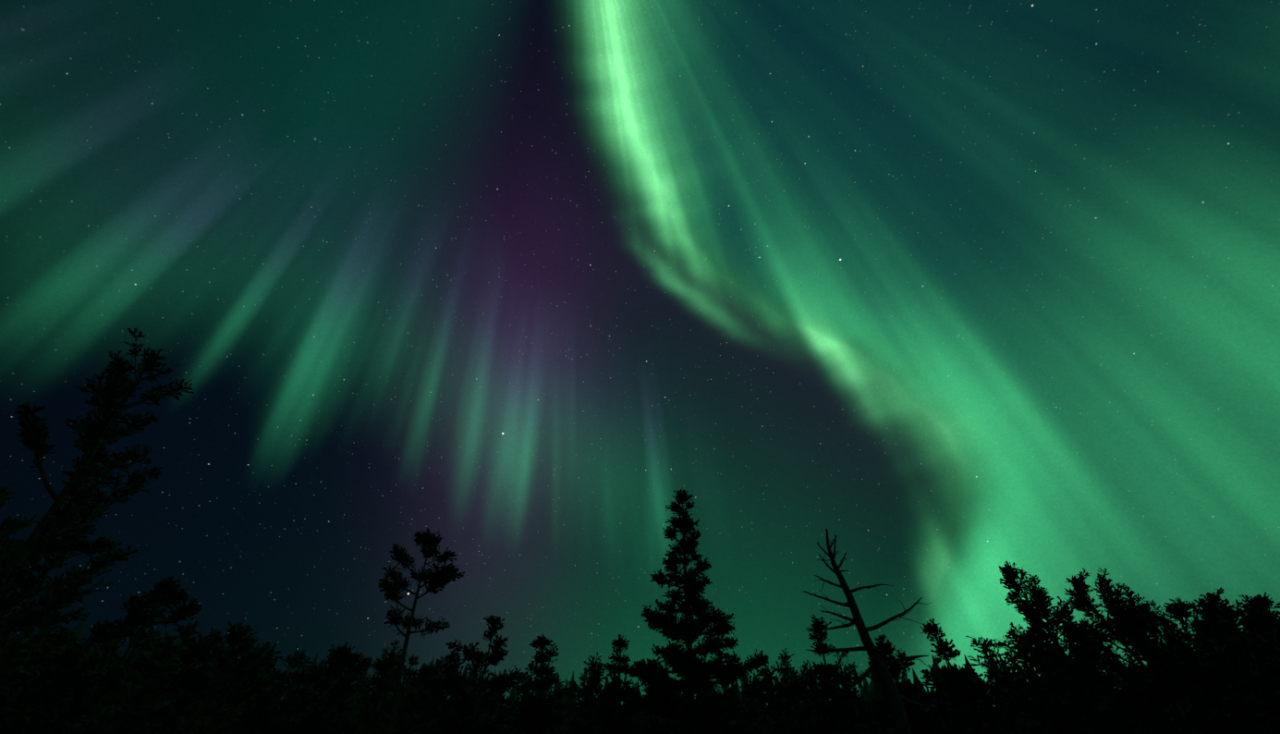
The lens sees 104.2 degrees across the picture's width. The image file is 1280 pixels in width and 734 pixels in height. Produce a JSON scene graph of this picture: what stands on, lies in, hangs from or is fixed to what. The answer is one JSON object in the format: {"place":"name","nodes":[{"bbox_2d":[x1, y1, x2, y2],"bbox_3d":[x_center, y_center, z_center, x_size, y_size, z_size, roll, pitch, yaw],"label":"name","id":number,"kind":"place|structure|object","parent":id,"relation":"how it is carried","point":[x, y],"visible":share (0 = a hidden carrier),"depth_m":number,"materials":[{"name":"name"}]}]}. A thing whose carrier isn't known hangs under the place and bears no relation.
{"place":"outdoors","nodes":[
{"label":"outdoors","id":0,"kind":"place"},
{"bbox_2d":[0,0,1279,706],"label":"sky","id":1,"kind":"structure","parent":0,"point":[953,291],"materials":[{"name":"green"}]},
{"bbox_3d":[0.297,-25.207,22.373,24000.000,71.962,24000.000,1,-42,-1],"label":"ground","id":2,"kind":"structure","parent":0,"visible":0},
{"bbox_2d":[0,486,39,591],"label":"pine","id":3,"kind":"object","parent":2,"relation":"on","point":[8,520],"visible":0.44,"depth_m":17.82,"materials":[{"name":"black plant"}]},
{"bbox_2d":[0,517,121,643],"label":"tree","id":4,"kind":"object","parent":2,"relation":"on","point":[79,544],"visible":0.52,"depth_m":18.33,"materials":[{"name":"black plant"}]},
{"bbox_2d":[0,327,194,674],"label":"pine","id":5,"kind":"object","parent":2,"relation":"on","point":[98,438],"visible":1,"depth_m":11.50,"materials":[{"name":"black plant"}]},
{"bbox_2d":[33,575,202,733],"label":"pine","id":6,"kind":"object","parent":2,"relation":"on","point":[106,630],"visible":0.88,"depth_m":18.97,"materials":[{"name":"black plant"}]},
{"bbox_2d":[167,621,274,733],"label":"pine","id":7,"kind":"object","parent":2,"relation":"on","point":[191,679],"visible":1,"depth_m":18.79,"materials":[{"name":"black plant"}]},
{"bbox_2d":[268,641,372,733],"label":"pine","id":8,"kind":"object","parent":2,"relation":"on","point":[348,660],"visible":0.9,"depth_m":22.64,"materials":[{"name":"black plant"}]},
{"bbox_2d":[377,527,464,733],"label":"tree","id":9,"kind":"object","parent":2,"relation":"on","point":[443,577],"visible":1,"depth_m":19.99,"materials":[{"name":"black plant"}]},
{"bbox_2d":[434,614,523,733],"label":"pine","id":10,"kind":"object","parent":2,"relation":"on","point":[473,725],"visible":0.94,"depth_m":22.31,"materials":[{"name":"black plant"}]},
{"bbox_2d":[514,633,560,733],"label":"tree","id":11,"kind":"object","parent":2,"relation":"on","point":[532,700],"visible":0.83,"depth_m":23.22,"materials":[{"name":"black plant"}]},
{"bbox_2d":[597,633,639,733],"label":"tree","id":12,"kind":"object","parent":2,"relation":"on","point":[620,723],"visible":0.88,"depth_m":24.80,"materials":[{"name":"black plant"}]},
{"bbox_2d":[0,591,1279,733],"bbox_3d":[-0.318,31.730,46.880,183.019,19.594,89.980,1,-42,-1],"label":"treeline","id":13,"kind":"object","parent":2,"relation":"on","point":[1012,700],"visible":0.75,"depth_m":22.14,"materials":[{"name":"black plant"}]},
{"bbox_2d":[621,488,770,733],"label":"pine","id":14,"kind":"object","parent":2,"relation":"on","point":[688,629],"visible":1,"depth_m":21.32,"materials":[{"name":"black plant"}]},
{"bbox_2d":[805,614,864,733],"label":"tree","id":15,"kind":"object","parent":2,"relation":"on","point":[835,721],"visible":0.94,"depth_m":21.80,"materials":[{"name":"black plant"}]},
{"bbox_2d":[802,528,932,733],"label":"dead tree","id":16,"kind":"object","parent":2,"relation":"on","point":[896,699],"visible":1,"depth_m":13.38,"materials":[{"name":"black wood"}]},
{"bbox_2d":[874,633,938,733],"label":"tree","id":17,"kind":"object","parent":2,"relation":"on","point":[920,717],"visible":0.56,"depth_m":21.55,"materials":[{"name":"black plant"}]},
{"bbox_2d":[920,618,1006,733],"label":"tree","id":18,"kind":"object","parent":2,"relation":"on","point":[963,676],"visible":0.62,"depth_m":22.98,"materials":[{"name":"black plant"}]},
{"bbox_2d":[1025,629,1128,733],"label":"tree","id":19,"kind":"object","parent":2,"relation":"on","point":[1059,730],"visible":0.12,"depth_m":20.12,"materials":[{"name":"black plant"}]},
{"bbox_2d":[997,560,1196,733],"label":"pine","id":20,"kind":"object","parent":2,"relation":"on","point":[1079,641],"visible":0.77,"depth_m":19.07,"materials":[{"name":"black plant"}]},
{"bbox_2d":[1064,565,1279,733],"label":"pine","id":21,"kind":"object","parent":2,"relation":"on","point":[1127,619],"visible":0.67,"depth_m":20.60,"materials":[{"name":"black plant"}]},
{"bbox_2d":[1106,596,1263,732],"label":"pine","id":22,"kind":"object","parent":2,"relation":"on","point":[1215,699],"visible":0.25,"depth_m":21.13,"materials":[{"name":"black plant"}]},
{"bbox_2d":[1145,586,1279,719],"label":"pine","id":23,"kind":"object","parent":2,"relation":"on","point":[1178,610],"visible":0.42,"depth_m":22.00,"materials":[{"name":"black plant"}]}
]}

